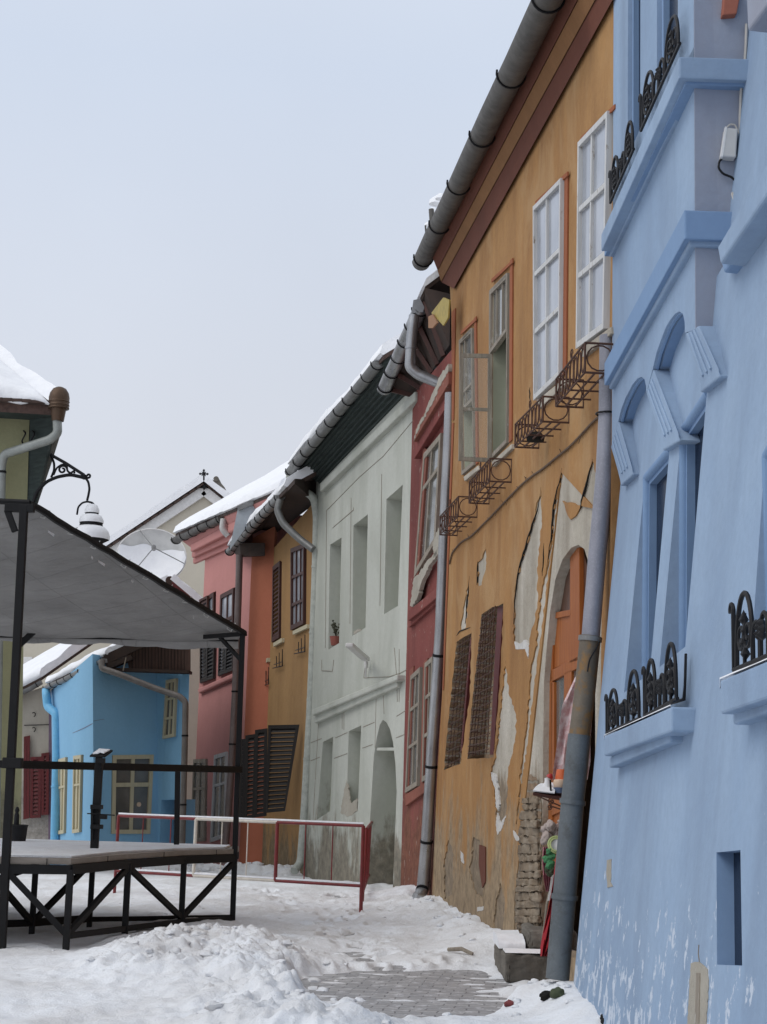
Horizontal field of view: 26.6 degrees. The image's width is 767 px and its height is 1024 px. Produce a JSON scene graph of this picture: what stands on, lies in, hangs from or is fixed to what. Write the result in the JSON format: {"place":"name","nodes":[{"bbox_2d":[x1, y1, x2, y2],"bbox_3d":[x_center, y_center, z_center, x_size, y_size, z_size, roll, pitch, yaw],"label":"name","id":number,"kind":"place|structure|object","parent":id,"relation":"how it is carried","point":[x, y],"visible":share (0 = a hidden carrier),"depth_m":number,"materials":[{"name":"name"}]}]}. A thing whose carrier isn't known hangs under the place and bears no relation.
{"place":"outdoors","nodes":[
{"label":"outdoors","id":0,"kind":"place"},
{"bbox_2d":[12,807,28,840],"bbox_3d":[-4.173,3.559,18.445,0.258,0.404,0.258,2,-10,0],"label":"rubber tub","id":1,"kind":"object","parent":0,"point":[19,832],"visible":0.66,"depth_m":18.35,"materials":[{"name":"black rubber"}]},
{"bbox_2d":[0,0,530,535],"label":"sky","id":2,"kind":"structure","parent":0,"point":[214,214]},
{"bbox_2d":[0,861,600,1023],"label":"snow","id":3,"kind":"structure","parent":0,"point":[125,981],"depth_m":13.84,"materials":[{"name":"white snow"}]},
{"bbox_2d":[0,498,246,949],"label":"stage","id":4,"kind":"object","parent":3,"relation":"on","point":[62,581],"visible":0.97,"depth_m":17.20,"materials":[{"name":"grey wood"}]},
{"bbox_2d":[87,748,114,839],"bbox_3d":[-2.747,2.763,15.868,0.279,0.883,0.235,2,-10,0],"label":"flood lamp","id":5,"kind":"object","parent":4,"relation":"attached to","point":[99,754],"visible":1,"depth_m":15.78,"materials":[{"name":"metal"}]},
{"bbox_2d":[23,469,229,690],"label":"beige gabled house","id":6,"kind":"structure","parent":3,"relation":"on","point":[181,504],"depth_m":52.45,"materials":[{"name":"white paint"}]},
{"bbox_2d":[116,528,186,577],"bbox_3d":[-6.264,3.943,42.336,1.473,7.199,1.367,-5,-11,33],"label":"satellite dish","id":7,"kind":"object","parent":6,"relation":"attached to","point":[157,552],"visible":0.7,"depth_m":43.03,"materials":[{"name":"white paint"}]},
{"bbox_2d":[363,821,372,901],"bbox_3d":[-0.236,5.160,23.921,0.074,1.092,4.465,1,-10,1],"label":"street barrier","id":8,"kind":"object","parent":3,"relation":"on","point":[368,829],"visible":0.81,"depth_m":23.44,"materials":[{"name":"red metal"}]},
{"bbox_2d":[447,947,473,954],"bbox_3d":[0.718,4.103,15.145,0.281,0.079,0.048,-5,-12,35],"label":"wood scrap","id":9,"kind":"object","parent":3,"relation":"on","point":[452,949],"visible":1,"depth_m":15.13,"materials":[{"name":"beige wood"}]},
{"bbox_2d":[504,999,513,1006],"bbox_3d":[0.901,3.517,11.587,0.081,0.054,0.096,2,-10,0],"label":"brick fragment","id":10,"kind":"object","parent":3,"relation":"on","point":[508,1002],"visible":0.93,"depth_m":11.55,"materials":[{"name":"red brick"}]},
{"bbox_2d":[539,990,549,1000],"bbox_3d":[1.140,3.384,11.325,0.103,0.073,0.107,2,-10,0],"label":"dark rock","id":11,"kind":"object","parent":3,"relation":"on","point":[544,995],"visible":0.86,"depth_m":11.29,"materials":[{"name":"black stone"}]},
{"bbox_2d":[542,866,554,933],"bbox_3d":[1.270,3.066,12.517,0.029,0.691,0.153,10,-13,-41],"label":"broom stick","id":12,"kind":"object","parent":3,"relation":"on","point":[546,907],"visible":0.45,"depth_m":12.52,"materials":[{"name":"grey wood"}]},
{"bbox_2d":[550,987,564,998],"bbox_3d":[1.204,3.334,11.232,0.106,0.084,0.121,2,-10,0],"label":"mossy rock","id":13,"kind":"object","parent":3,"relation":"on","point":[556,992],"visible":1,"depth_m":11.19,"materials":[{"name":"stone"}]},
{"bbox_2d":[600,1014,603,1023],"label":"black stone","id":14,"kind":"object","parent":3,"relation":"on","point":[601,1019],"visible":0.3,"depth_m":10.09,"materials":[{"name":"black stone"}]},
{"bbox_2d":[301,896,512,1018],"bbox_3d":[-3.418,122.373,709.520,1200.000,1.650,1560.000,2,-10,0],"label":"ground","id":15,"kind":"structure","parent":0,"point":[424,991],"depth_m":12.91,"materials":[{"name":"stone"}]},
{"bbox_2d":[0,345,69,837],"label":"olive house","id":16,"kind":"structure","parent":15,"relation":"on","point":[34,407],"depth_m":26.64,"materials":[{"name":"paint"}]},
{"bbox_2d":[32,453,109,543],"bbox_3d":[-5.159,-0.136,26.773,1.324,1.680,0.630,2,-10,0],"label":"street lantern","id":17,"kind":"object","parent":16,"relation":"attached to","point":[91,521],"visible":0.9,"depth_m":26.69,"materials":[{"name":"black metal"}]},
{"bbox_2d":[21,643,92,864],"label":"cream house","id":18,"kind":"structure","parent":15,"relation":"on","point":[36,783],"depth_m":39.01,"materials":[{"name":"paint"}]},
{"bbox_2d":[42,644,194,843],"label":"bright blue cottage","id":19,"kind":"structure","parent":15,"relation":"on","point":[127,704],"depth_m":34.37,"materials":[{"name":"paint"}]},
{"bbox_2d":[58,757,67,833],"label":"window","id":20,"kind":"structure","parent":19,"relation":"in","point":[62,773],"depth_m":36.32,"materials":[{"name":"beige paint"}]},
{"bbox_2d":[72,755,83,832],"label":"window","id":21,"kind":"structure","parent":19,"relation":"in","point":[77,792],"depth_m":34.96,"materials":[{"name":"beige paint"}]},
{"bbox_2d":[111,755,153,833],"bbox_3d":[-5.314,5.946,34.188,0.974,1.668,0.126,9,-12,-37],"label":"window","id":22,"kind":"structure","parent":19,"relation":"in","point":[128,788],"depth_m":34.18,"materials":[{"name":"beige paint"}]},
{"bbox_2d":[162,678,177,738],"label":"window","id":23,"kind":"structure","parent":19,"relation":"in","point":[170,703],"depth_m":34.47,"materials":[{"name":"beige paint"}]},
{"bbox_2d":[160,574,201,798],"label":"red gabled house","id":24,"kind":"structure","parent":15,"relation":"on","point":[174,580],"depth_m":40.29,"materials":[{"name":"brown paint"}]},
{"bbox_2d":[170,460,306,865],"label":"pink house","id":25,"kind":"structure","parent":15,"relation":"on","point":[205,534],"depth_m":36.59,"materials":[{"name":"paint"}]},
{"bbox_2d":[192,759,207,841],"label":"window","id":26,"kind":"structure","parent":25,"relation":"in","point":[199,779],"depth_m":37.32,"materials":[{"name":"grey wood"}]},
{"bbox_2d":[202,592,214,679],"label":"window","id":27,"kind":"structure","parent":25,"relation":"in","point":[211,596],"depth_m":37.93,"materials":[{"name":"brown wood"}]},
{"bbox_2d":[210,752,227,841],"bbox_3d":[-3.610,6.305,35.781,0.050,1.994,1.244,5,-10,-20],"label":"window","id":28,"kind":"structure","parent":25,"relation":"in","point":[219,786],"depth_m":35.88,"materials":[{"name":"white wood"}]},
{"bbox_2d":[218,588,234,668],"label":"window","id":29,"kind":"structure","parent":25,"relation":"in","point":[227,599],"depth_m":36.55,"materials":[{"name":"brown wood"}]},
{"bbox_2d":[113,813,364,911],"bbox_3d":[-1.954,4.598,21.188,3.860,1.193,0.046,-3,-11,28],"label":"street barrier","id":30,"kind":"object","parent":15,"relation":"on","point":[275,878],"visible":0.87,"depth_m":20.96,"materials":[{"name":"red metal"}]},
{"bbox_2d":[225,466,315,872],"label":"ochre house","id":31,"kind":"structure","parent":15,"relation":"on","point":[272,752],"depth_m":32.19,"materials":[{"name":"paint"}]},
{"bbox_2d":[290,545,306,629],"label":"window","id":32,"kind":"structure","parent":31,"relation":"in","point":[298,554],"depth_m":31.61,"materials":[{"name":"brown wood"}]},
{"bbox_2d":[285,333,451,886],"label":"pale green house","id":33,"kind":"structure","parent":15,"relation":"on","point":[353,449],"depth_m":27.31,"materials":[{"name":"paint"}]},
{"bbox_2d":[330,620,339,645],"bbox_3d":[-0.843,2.146,28.846,0.250,0.464,0.252,8,-12,-35],"label":"flower pot","id":34,"kind":"object","parent":33,"relation":"on","point":[334,640],"visible":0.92,"depth_m":28.75,"materials":[{"name":"ceramic"}]},
{"bbox_2d":[345,643,369,676],"bbox_3d":[-0.375,2.371,25.867,0.155,0.423,1.583,0,-10,11],"label":"wall lamp","id":35,"kind":"object","parent":33,"relation":"attached to","point":[358,652],"visible":1,"depth_m":25.75,"materials":[{"name":"grey plastic"}]},
{"bbox_2d":[377,270,451,899],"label":"red house","id":36,"kind":"structure","parent":15,"relation":"on","point":[419,351],"depth_m":23.40,"materials":[{"name":"paint"}]},
{"bbox_2d":[405,667,422,792],"bbox_3d":[0.446,3.215,23.804,0.050,1.811,0.920,3,-10,-10],"label":"window","id":37,"kind":"structure","parent":36,"relation":"in","point":[415,746],"depth_m":23.69,"materials":[{"name":"grey wood"}]},
{"bbox_2d":[421,656,432,781],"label":"window","id":38,"kind":"structure","parent":36,"relation":"in","point":[428,663],"depth_m":22.89,"materials":[{"name":"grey wood"}]},
{"bbox_2d":[414,433,443,576],"bbox_3d":[0.658,-0.067,23.551,0.060,1.845,1.743,3,-10,-10],"label":"window","id":39,"kind":"structure","parent":36,"relation":"in","point":[434,452],"depth_m":23.44,"materials":[{"name":"grey wood"}]},
{"bbox_2d":[412,0,620,980],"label":"orange house","id":40,"kind":"structure","parent":15,"relation":"on","point":[515,225],"depth_m":16.01,"materials":[{"name":"paint"}]},
{"bbox_2d":[428,297,450,327],"bbox_3d":[0.747,-2.636,21.803,0.050,0.414,1.240,3,-10,-10],"label":"yellow sheet","id":41,"kind":"object","parent":40,"relation":"attached to","point":[441,312],"visible":1,"depth_m":21.70,"materials":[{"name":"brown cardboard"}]},
{"bbox_2d":[439,496,477,535],"bbox_3d":[0.922,0.033,20.041,0.247,0.357,1.764,2,-10,-5],"label":"flower rack","id":42,"kind":"object","parent":40,"relation":"attached to","point":[442,526],"visible":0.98,"depth_m":19.86,"materials":[{"name":"metal"}]},
{"bbox_2d":[459,328,471,411],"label":"window","id":43,"kind":"structure","parent":40,"relation":"in","point":[467,367],"depth_m":20.56,"materials":[{"name":"grey wood"}]},
{"bbox_2d":[460,637,470,752],"bbox_3d":[1.028,2.230,19.712,0.050,1.375,0.804,2,-10,-5],"label":"window frame","id":44,"kind":"structure","parent":40,"relation":"in","point":[467,693],"depth_m":19.66,"materials":[{"name":"brown wood"}]},
{"bbox_2d":[459,328,475,474],"bbox_3d":[1.059,-1.410,20.383,0.040,1.966,1.534,2,-10,-5],"label":"window frame","id":45,"kind":"structure","parent":40,"relation":"in","point":[463,471],"depth_m":19.93,"materials":[{"name":"grey wood"}]},
{"bbox_2d":[468,458,511,504],"bbox_3d":[1.149,-0.354,17.537,0.247,0.349,1.516,2,-10,-5],"label":"flower rack","id":46,"kind":"object","parent":40,"relation":"attached to","point":[472,481],"visible":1,"depth_m":17.34,"materials":[{"name":"metal"}]},
{"bbox_2d":[484,643,495,757],"bbox_3d":[1.319,1.934,18.081,0.001,1.635,2.480,2,-10,-5],"label":"window back","id":47,"kind":"structure","parent":40,"relation":"in","point":[486,755],"depth_m":18.78,"materials":[{"name":"wood"}]},
{"bbox_2d":[490,606,502,754],"bbox_3d":[1.252,1.823,17.614,0.050,1.611,0.768,2,-10,-5],"label":"window frame","id":48,"kind":"structure","parent":40,"relation":"in","point":[497,665],"depth_m":17.60,"materials":[{"name":"brown wood"}]},
{"bbox_2d":[489,273,506,353],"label":"window","id":49,"kind":"structure","parent":40,"relation":"in","point":[500,294],"depth_m":18.13,"materials":[{"name":"grey wood"}]},
{"bbox_2d":[490,273,509,457],"bbox_3d":[1.280,-1.643,17.880,0.040,2.075,1.345,2,-10,-5],"label":"window frame","id":50,"kind":"structure","parent":40,"relation":"in","point":[501,447],"depth_m":17.42,"materials":[{"name":"grey wood"}]},
{"bbox_2d":[449,416,597,563],"bbox_3d":[1.279,-0.077,16.955,0.038,0.259,9.194,2,-10,-5],"label":"wall cable","id":51,"kind":"object","parent":40,"relation":"attached to","point":[550,462],"depth_m":15.67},
{"bbox_2d":[514,395,569,448],"bbox_3d":[1.418,-0.817,14.583,0.247,0.346,1.419,2,-10,-5],"label":"flower rack","id":52,"kind":"object","parent":40,"relation":"attached to","point":[528,425],"visible":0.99,"depth_m":14.42,"materials":[{"name":"metal"}]},
{"bbox_2d":[526,431,544,442],"bbox_3d":[1.389,-0.688,14.813,0.178,0.100,0.178,2,-10,0],"label":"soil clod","id":53,"kind":"object","parent":52,"relation":"in","point":[537,439],"visible":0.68,"depth_m":14.76,"materials":[{"name":"black soil"}]},
{"bbox_2d":[542,847,550,890],"bbox_3d":[1.263,2.762,12.523,0.065,0.338,0.064,2,-10,0],"label":"pink scarf","id":54,"kind":"object","parent":40,"relation":"hanging from","point":[547,879],"visible":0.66,"depth_m":12.51,"materials":[{"name":"fabric"}]},
{"bbox_2d":[533,782,561,809],"bbox_3d":[1.383,2.280,12.995,0.396,0.239,0.286,2,-10,0],"label":"wall shelf","id":55,"kind":"object","parent":40,"relation":"attached to","point":[540,790],"depth_m":12.87,"materials":[{"name":"brown wood"}]},
{"bbox_2d":[543,774,552,790],"bbox_3d":[1.317,2.161,12.953,0.085,0.141,0.126,2,-10,0],"label":"painted figurine","id":56,"kind":"object","parent":55,"relation":"on","point":[547,782],"visible":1,"depth_m":12.96,"materials":[{"name":"white ceramic"}]},
{"bbox_2d":[553,787,561,792],"bbox_3d":[1.413,2.221,12.927,0.115,0.044,0.115,2,-10,0],"label":"blue bowl","id":57,"kind":"object","parent":55,"relation":"on","point":[558,789],"visible":0.61,"depth_m":12.88,"materials":[{"name":"ceramic"}]},
{"bbox_2d":[553,779,562,786],"bbox_3d":[1.416,2.175,12.955,0.119,0.087,0.119,2,-10,0],"label":"cream pot","id":58,"kind":"object","parent":55,"relation":"on","point":[557,782],"visible":0.64,"depth_m":12.91,"materials":[{"name":"ceramic"}]},
{"bbox_2d":[555,769,563,778],"bbox_3d":[1.434,2.110,12.987,0.114,0.094,0.115,2,-10,0],"label":"clay pot","id":59,"kind":"object","parent":58,"relation":"on","point":[559,774],"visible":0.59,"depth_m":12.95,"materials":[{"name":"orange ceramic"}]},
{"bbox_2d":[540,859,555,955],"bbox_3d":[1.246,2.914,11.999,0.155,0.740,0.109,2,-10,0],"label":"red cloth","id":60,"kind":"object","parent":40,"relation":"hanging from","point":[544,943],"visible":0.36,"depth_m":11.96,"materials":[{"name":"red fabric"}]},
{"bbox_2d":[533,178,563,400],"bbox_3d":[1.524,-2.094,15.049,0.050,2.063,1.393,2,-10,-5],"label":"window","id":61,"kind":"structure","parent":40,"relation":"in","point":[548,213],"depth_m":15.01,"materials":[{"name":"white wood"}]},
{"bbox_2d":[540,817,559,844],"bbox_3d":[1.311,2.466,12.531,0.198,0.226,0.181,2,-10,0],"label":"fabric bundle","id":62,"kind":"object","parent":40,"relation":"hanging from","point":[551,826],"visible":0.66,"depth_m":12.49,"materials":[{"name":"beige fabric"}]},
{"bbox_2d":[548,874,553,900],"bbox_3d":[1.298,2.871,12.477,0.059,0.247,0.050,2,-10,0],"label":"white board","id":63,"kind":"object","parent":40,"relation":"attached to","point":[550,888],"visible":0.36,"depth_m":12.47,"materials":[{"name":"paint"}]},
{"bbox_2d":[547,836,557,853],"bbox_3d":[1.318,2.537,12.351,0.135,0.135,0.063,2,-10,0],"label":"ring wreath","id":64,"kind":"object","parent":40,"relation":"hanging from","point":[550,840],"visible":0.59,"depth_m":12.35,"materials":[{"name":"paint"}]},
{"bbox_2d":[542,848,555,869],"bbox_3d":[1.261,2.646,12.370,0.088,0.166,0.144,5,-10,-18],"label":"green yarn","id":65,"kind":"object","parent":64,"relation":"hanging from","point":[549,859],"visible":1,"depth_m":12.32,"materials":[{"name":"fabric"}]},
{"bbox_2d":[544,866,554,876],"bbox_3d":[1.268,2.745,12.370,0.078,0.092,0.151,2,-10,0],"label":"dark wool","id":66,"kind":"object","parent":65,"relation":"hanging from","point":[549,873],"visible":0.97,"depth_m":12.37,"materials":[{"name":"fabric"}]},
{"bbox_2d":[551,839,557,849],"bbox_3d":[1.328,2.539,12.367,0.096,0.095,0.018,-1,-10,16],"label":"white plate","id":67,"kind":"object","parent":64,"relation":"attached to","point":[554,844],"visible":0.47,"depth_m":12.37,"materials":[{"name":"ceramic"}]},
{"bbox_2d":[548,547,586,906],"bbox_3d":[1.549,2.066,13.989,0.040,3.522,2.180,2,-10,-5],"label":"door","id":68,"kind":"structure","parent":40,"relation":"in","point":[570,616],"depth_m":14.07,"materials":[{"name":"brown wood"}]},
{"bbox_2d":[552,677,591,779],"bbox_3d":[1.557,1.776,13.319,0.334,0.852,0.063,2,-10,0],"label":"lace curtain","id":69,"kind":"object","parent":40,"relation":"hanging from","point":[561,748],"visible":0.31,"depth_m":13.31,"materials":[{"name":"white fabric"}]},
{"bbox_2d":[546,334,611,980],"bbox_3d":[1.484,1.002,12.018,0.506,4.790,0.211,2,-10,0],"label":"corner downpipe","id":70,"kind":"object","parent":40,"relation":"attached to","point":[564,896],"visible":0.91,"depth_m":11.88,"materials":[{"name":"grey metal"}]},
{"bbox_2d":[555,342,612,408],"bbox_3d":[1.584,-1.105,12.770,0.247,0.328,1.133,2,-10,-5],"label":"flower rack","id":71,"kind":"object","parent":40,"relation":"attached to","point":[574,381],"visible":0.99,"depth_m":12.73,"materials":[{"name":"metal"}]},
{"bbox_2d":[576,111,612,348],"bbox_3d":[1.698,-2.283,13.076,0.050,1.928,1.128,2,-10,-5],"label":"window","id":72,"kind":"structure","parent":40,"relation":"in","point":[595,148],"depth_m":13.09,"materials":[{"name":"white wood"}]},
{"bbox_2d":[493,922,576,982],"bbox_3d":[1.332,3.845,14.144,0.687,0.449,1.199,2,-10,0],"label":"door step","id":73,"kind":"object","parent":15,"relation":"on","point":[517,957],"depth_m":13.77,"materials":[{"name":"grey concrete"}]},
{"bbox_2d":[574,0,766,1023],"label":"pale blue house","id":74,"kind":"structure","parent":15,"relation":"on","point":[673,921],"depth_m":9.27,"materials":[{"name":"paint"}]},
{"bbox_2d":[608,120,634,203],"bbox_3d":[1.721,-2.545,11.746,0.051,0.293,1.116,2,-10,0],"label":"window guard","id":75,"kind":"object","parent":74,"relation":"attached to","point":[616,175],"visible":1,"depth_m":11.67,"materials":[{"name":"black metal"}]},
{"bbox_2d":[604,669,641,734],"bbox_3d":[1.487,1.191,10.117,0.050,0.360,1.329,2,-10,-1],"label":"window guard","id":76,"kind":"object","parent":74,"relation":"on","point":[614,710],"visible":0.99,"depth_m":10.00,"materials":[{"name":"black metal"}]},
{"bbox_2d":[632,0,639,141],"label":"window","id":77,"kind":"structure","parent":74,"relation":"in","point":[635,3],"depth_m":11.86,"materials":[{"name":"blue paint"}]},
{"bbox_2d":[642,451,668,678],"bbox_3d":[1.793,0.393,10.469,0.094,1.507,0.962,2,-10,-1],"label":"window","id":78,"kind":"structure","parent":74,"relation":"in","point":[655,478],"depth_m":10.82,"materials":[{"name":"blue paint"}]},
{"bbox_2d":[641,642,678,717],"bbox_3d":[1.524,0.933,8.960,0.053,0.375,1.024,2,-10,0],"label":"window guard","id":79,"kind":"object","parent":74,"relation":"on","point":[664,684],"visible":0.99,"depth_m":8.87,"materials":[{"name":"black metal"}]},
{"bbox_2d":[638,14,681,131],"bbox_3d":[1.745,-2.799,10.293,0.052,0.312,1.403,2,-10,0],"label":"window guard","id":80,"kind":"object","parent":74,"relation":"attached to","point":[647,99],"visible":1,"depth_m":10.21,"materials":[{"name":"black metal"}]},
{"bbox_2d":[662,0,677,66],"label":"window","id":81,"kind":"structure","parent":74,"relation":"in","point":[669,8],"depth_m":10.66,"materials":[{"name":"blue paint"}]},
{"bbox_2d":[679,392,706,650],"bbox_3d":[1.821,0.113,9.358,0.095,1.524,0.771,2,-10,-1],"label":"window","id":82,"kind":"structure","parent":74,"relation":"in","point":[690,455],"depth_m":9.63,"materials":[{"name":"blue paint"}]},
{"bbox_2d":[717,159,733,180],"bbox_3d":[1.974,-1.969,9.300,0.112,0.160,0.014,2,-10,0],"label":"black cable","id":83,"kind":"object","parent":74,"relation":"attached to","point":[723,173],"visible":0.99,"depth_m":9.29,"materials":[{"name":"rubber"}]},
{"bbox_2d":[719,126,737,160],"bbox_3d":[1.981,-2.115,9.309,0.099,0.184,0.072,2,-10,0],"label":"electric box","id":84,"kind":"object","parent":74,"relation":"attached to","point":[728,146],"visible":1,"depth_m":9.28,"materials":[{"name":"grey plastic"}]},
{"bbox_2d":[727,23,747,157],"bbox_3d":[2.048,-2.438,9.380,0.132,0.835,0.016,2,-10,0],"label":"white cable","id":85,"kind":"object","parent":74,"relation":"attached to","point":[745,57],"visible":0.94,"depth_m":9.38,"materials":[{"name":"plastic"}]},
{"bbox_2d":[728,590,766,671],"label":"window guard","id":86,"kind":"object","parent":74,"relation":"on","point":[745,634],"visible":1,"depth_m":6.86,"materials":[{"name":"black metal"}]},
{"bbox_2d":[762,446,766,610],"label":"window","id":87,"kind":"structure","parent":74,"relation":"in","point":[764,455],"depth_m":7.42,"materials":[{"name":"blue paint"}]}
]}

